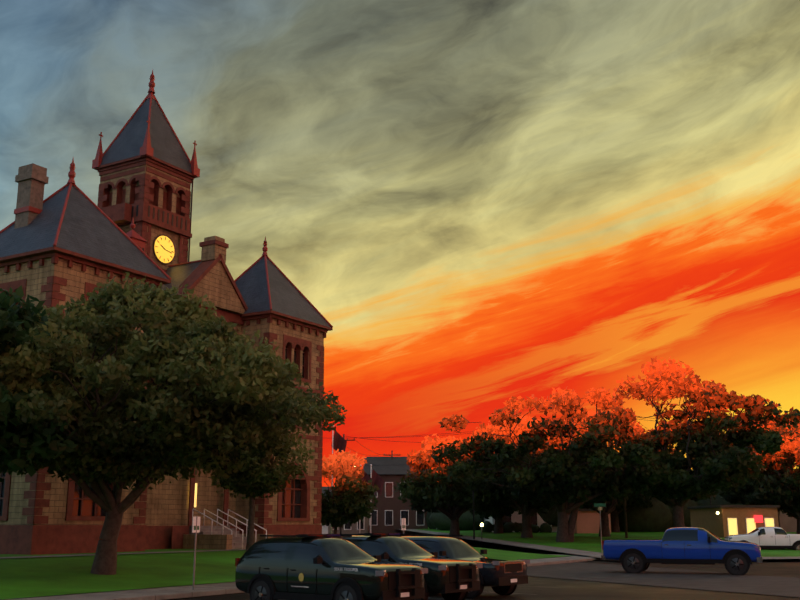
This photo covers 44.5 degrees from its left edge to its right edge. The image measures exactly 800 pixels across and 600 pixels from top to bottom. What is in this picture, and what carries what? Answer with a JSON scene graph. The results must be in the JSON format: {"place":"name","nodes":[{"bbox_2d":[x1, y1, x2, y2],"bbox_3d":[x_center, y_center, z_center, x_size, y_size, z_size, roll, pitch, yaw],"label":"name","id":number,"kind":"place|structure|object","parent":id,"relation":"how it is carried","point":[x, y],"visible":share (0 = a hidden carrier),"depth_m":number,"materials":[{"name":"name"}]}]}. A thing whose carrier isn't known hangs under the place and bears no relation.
{"place":"outdoors","nodes":[
{"label":"outdoors","id":0,"kind":"place"},
{"bbox_2d":[98,164,190,269],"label":"clock tower","id":1,"kind":"structure","parent":0,"point":[165,198],"depth_m":59.95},
{"bbox_2d":[0,547,567,598],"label":"lawn ground","id":2,"kind":"structure","parent":0,"point":[36,577],"depth_m":35.43,"materials":[{"name":"green plant"}]},
{"bbox_2d":[0,285,118,482],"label":"tree","id":3,"kind":"object","parent":2,"relation":"on","point":[15,320],"visible":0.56,"depth_m":31.05,"materials":[{"name":"green plant"}]},
{"bbox_2d":[0,549,245,558],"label":"entrance walk","id":4,"kind":"structure","parent":2,"relation":"on","point":[118,553],"depth_m":43.46,"materials":[{"name":"concrete"}]},
{"bbox_2d":[0,272,346,574],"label":"live oak","id":5,"kind":"object","parent":2,"relation":"on","point":[176,345],"depth_m":32.97,"materials":[{"name":"green plant"}]},
{"bbox_2d":[183,526,272,548],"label":"entrance steps","id":6,"kind":"structure","parent":2,"relation":"on","point":[215,539],"depth_m":52.28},
{"bbox_2d":[192,508,266,548],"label":"entrance handrails","id":7,"kind":"object","parent":6,"relation":"on","point":[217,522],"visible":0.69,"depth_m":53.53,"materials":[{"name":"grey metal"}]},
{"bbox_2d":[204,351,314,550],"bbox_3d":[-7.243,7.505,48.374,6.120,10.289,5.526,0,-13,-1],"label":"tree","id":8,"kind":"object","parent":2,"relation":"on","point":[252,478],"visible":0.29,"depth_m":47.34,"materials":[{"name":"green plant"}]},
{"bbox_2d":[331,426,346,533],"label":"flag pole","id":9,"kind":"object","parent":2,"relation":"on","point":[339,441],"visible":0.56,"depth_m":71.14,"materials":[{"name":"white paint"}]},
{"bbox_2d":[321,449,378,533],"bbox_3d":[-4.264,13.186,64.269,6.157,6.618,5.988,10,-16,-36],"label":"tree","id":10,"kind":"object","parent":2,"relation":"on","point":[349,495],"visible":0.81,"depth_m":63.58,"materials":[{"name":"green plant"}]},
{"bbox_2d":[359,465,373,532],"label":"flag pole","id":11,"kind":"object","parent":2,"relation":"on","point":[366,477],"visible":0.23,"depth_m":76.54,"materials":[{"name":"white paint"}]},
{"bbox_2d":[370,464,383,532],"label":"flag pole","id":12,"kind":"object","parent":2,"relation":"on","point":[377,479],"visible":0.77,"depth_m":76.44,"materials":[{"name":"white paint"}]},
{"bbox_2d":[0,524,799,599],"bbox_3d":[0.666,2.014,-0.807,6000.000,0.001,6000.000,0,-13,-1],"label":"road","id":13,"kind":"structure","parent":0,"point":[567,589],"depth_m":32.49,"materials":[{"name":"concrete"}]},
{"bbox_2d":[0,157,326,554],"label":"courthouse trim","id":14,"kind":"structure","parent":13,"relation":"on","point":[42,539],"depth_m":56.18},
{"bbox_2d":[0,258,156,524],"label":"building wing","id":15,"kind":"structure","parent":14,"relation":"attached to","point":[36,275],"depth_m":45.43,"materials":[{"name":"brick"}]},
{"bbox_2d":[235,318,323,524],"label":"corner tower","id":16,"kind":"structure","parent":14,"relation":"attached to","point":[242,505],"depth_m":59.62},
{"bbox_2d":[144,320,241,525],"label":"courthouse","id":17,"kind":"structure","parent":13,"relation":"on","point":[167,504],"depth_m":53.50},
{"bbox_2d":[0,70,332,330],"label":"courthouse roofs","id":18,"kind":"structure","parent":17,"relation":"on","point":[70,218],"depth_m":50.82,"materials":[{"name":"grey tile"}]},
{"bbox_2d":[186,261,244,313],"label":"gable","id":19,"kind":"structure","parent":17,"relation":"attached to","point":[214,284],"depth_m":57.52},
{"bbox_2d":[8,554,600,599],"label":"sidewalk kerb","id":20,"kind":"structure","parent":13,"relation":"on","point":[168,593],"depth_m":28.96,"materials":[{"name":"concrete"}]},
{"bbox_2d":[192,516,199,589],"bbox_3d":[-6.272,7.732,29.880,0.056,2.200,0.320,-8,-15,30],"label":"parking sign","id":21,"kind":"object","parent":20,"relation":"on","point":[196,525],"visible":0.88,"depth_m":29.95,"materials":[{"name":"metal"}]},
{"bbox_2d":[401,518,405,533],"bbox_3d":[0.149,10.124,40.335,0.056,2.200,0.320,-8,-15,30],"label":"parking sign","id":22,"kind":"object","parent":20,"relation":"on","point":[403,524],"visible":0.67,"depth_m":40.48,"materials":[{"name":"metal"}]},
{"bbox_2d":[594,503,605,550],"bbox_3d":[12.562,14.348,61.037,0.554,3.200,0.554,3,-13,-14],"label":"street name sign","id":23,"kind":"object","parent":20,"relation":"on","point":[599,505],"visible":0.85,"depth_m":61.23,"materials":[{"name":"metal"}]},
{"bbox_2d":[321,487,330,533],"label":"house","id":24,"kind":"structure","parent":13,"relation":"on","point":[324,529],"depth_m":116.38,"materials":[{"name":"white glass"}]},
{"bbox_2d":[235,534,427,599],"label":"suv","id":25,"kind":"object","parent":13,"relation":"on","point":[308,567],"visible":1,"depth_m":23.96,"materials":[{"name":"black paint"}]},
{"bbox_2d":[327,488,371,533],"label":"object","id":26,"kind":"object","parent":13,"relation":"on","point":[347,528],"visible":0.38,"depth_m":96.93,"materials":[{"name":"grey glass"}]},
{"bbox_2d":[333,533,482,599],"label":"suv","id":27,"kind":"object","parent":13,"relation":"on","point":[451,579],"visible":0.5,"depth_m":26.38,"materials":[{"name":"black paint"}]},
{"bbox_2d":[400,534,529,598],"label":"crossover suv","id":28,"kind":"object","parent":13,"relation":"on","point":[503,577],"visible":0.48,"depth_m":29.44,"materials":[{"name":"grey paint"}]},
{"bbox_2d":[527,562,799,596],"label":"road","id":29,"kind":"structure","parent":13,"relation":"on","point":[729,582],"depth_m":38.55,"materials":[{"name":"grey asphalt"}]},
{"bbox_2d":[601,527,762,574],"bbox_3d":[12.376,11.034,43.027,6.700,2.027,2.520,-5,-14,19],"label":"blue pickup truck","id":30,"kind":"object","parent":29,"relation":"on","point":[688,545],"visible":1,"depth_m":42.16,"materials":[{"name":"paint"}]},
{"bbox_2d":[779,510,796,531],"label":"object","id":31,"kind":"object","parent":13,"relation":"on","point":[788,524],"depth_m":115.57,"materials":[{"name":"brown glass"}]},
{"bbox_2d":[0,0,799,486],"label":"sky","id":32,"kind":"structure","parent":0,"point":[483,203],"materials":[{"name":"orange"}]},
{"bbox_2d":[399,529,799,558],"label":"sidewalk","id":33,"kind":"structure","parent":0,"point":[571,551],"depth_m":72.84,"materials":[{"name":"concrete"}]},
{"bbox_2d":[363,457,427,533],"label":"house","id":34,"kind":"structure","parent":33,"relation":"on","point":[390,512],"depth_m":131.82,"materials":[{"name":"brick"}]},
{"bbox_2d":[473,476,474,540],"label":"pole","id":35,"kind":"object","parent":33,"relation":"on","point":[473,518],"visible":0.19,"depth_m":89.48,"materials":[{"name":"black metal"}]},
{"bbox_2d":[418,527,799,556],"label":"lawn ground","id":36,"kind":"structure","parent":0,"point":[588,542],"depth_m":91.41,"materials":[{"name":"green plant"}]},
{"bbox_2d":[393,433,499,539],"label":"oak","id":37,"kind":"object","parent":36,"relation":"on","point":[427,491],"visible":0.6,"depth_m":95.90,"materials":[{"name":"green plant"}]},
{"bbox_2d":[469,501,542,533],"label":"oak","id":38,"kind":"object","parent":36,"relation":"on","point":[498,516],"depth_m":108.28,"materials":[{"name":"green plant"}]},
{"bbox_2d":[448,414,591,537],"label":"oak","id":39,"kind":"object","parent":36,"relation":"on","point":[501,499],"visible":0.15,"depth_m":94.28,"materials":[{"name":"green plant"}]},
{"bbox_2d":[484,506,556,531],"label":"building","id":40,"kind":"structure","parent":36,"relation":"on","point":[536,519],"depth_m":115.03,"materials":[{"name":"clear glass"}]},
{"bbox_2d":[431,387,687,541],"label":"oak","id":41,"kind":"object","parent":36,"relation":"on","point":[532,479],"visible":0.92,"depth_m":81.32,"materials":[{"name":"green plant"}]},
{"bbox_2d":[567,509,610,532],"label":"salmon wall","id":42,"kind":"structure","parent":36,"relation":"on","point":[587,520],"depth_m":109.32,"materials":[{"name":"pink glass"}]},
{"bbox_2d":[411,487,779,539],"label":"hedge","id":43,"kind":"object","parent":36,"relation":"on","point":[657,516],"visible":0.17,"depth_m":115.61,"materials":[{"name":"green plant"}]},
{"bbox_2d":[549,409,681,536],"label":"oak","id":44,"kind":"object","parent":36,"relation":"on","point":[608,509],"visible":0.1,"depth_m":97.30,"materials":[{"name":"green plant"}]},
{"bbox_2d":[580,442,652,531],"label":"oak","id":45,"kind":"object","parent":36,"relation":"on","point":[619,508],"visible":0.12,"depth_m":114.50,"materials":[{"name":"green plant"}]},
{"bbox_2d":[623,498,627,537],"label":"utility pole","id":46,"kind":"object","parent":36,"relation":"on","point":[625,521],"depth_m":92.71,"materials":[{"name":"brown wood"}]},
{"bbox_2d":[361,418,586,437],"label":"wire","id":47,"kind":"object","parent":46,"relation":"attached to","point":[418,435],"visible":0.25,"depth_m":104.33,"materials":[{"name":"black metal"}]},
{"bbox_2d":[574,356,799,526],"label":"oak","id":48,"kind":"object","parent":36,"relation":"on","point":[708,475],"visible":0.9,"depth_m":80.64,"materials":[{"name":"green plant"}]},
{"bbox_2d":[657,402,753,468],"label":"oak","id":49,"kind":"object","parent":36,"relation":"on","point":[680,423],"depth_m":124.93,"materials":[{"name":"green plant"}]},
{"bbox_2d":[687,505,779,537],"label":"lit shop","id":50,"kind":"structure","parent":36,"relation":"on","point":[727,520],"depth_m":94.09,"materials":[{"name":"beige"}]},
{"bbox_2d":[754,515,762,522],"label":"sign","id":51,"kind":"object","parent":50,"relation":"attached to","point":[758,518],"visible":1,"depth_m":93.59,"materials":[{"name":"red"}]},
{"bbox_2d":[692,416,799,527],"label":"oak","id":52,"kind":"object","parent":36,"relation":"on","point":[733,495],"visible":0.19,"depth_m":100.72,"materials":[{"name":"green plant"}]},
{"bbox_2d":[724,527,799,549],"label":"white pickup truck","id":53,"kind":"object","parent":36,"relation":"on","point":[771,538],"visible":0.67,"depth_m":67.27,"materials":[{"name":"paint"}]},
{"bbox_2d":[741,436,799,533],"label":"oak","id":54,"kind":"object","parent":36,"relation":"on","point":[786,495],"visible":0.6,"depth_m":97.44,"materials":[{"name":"green plant"}]}
]}

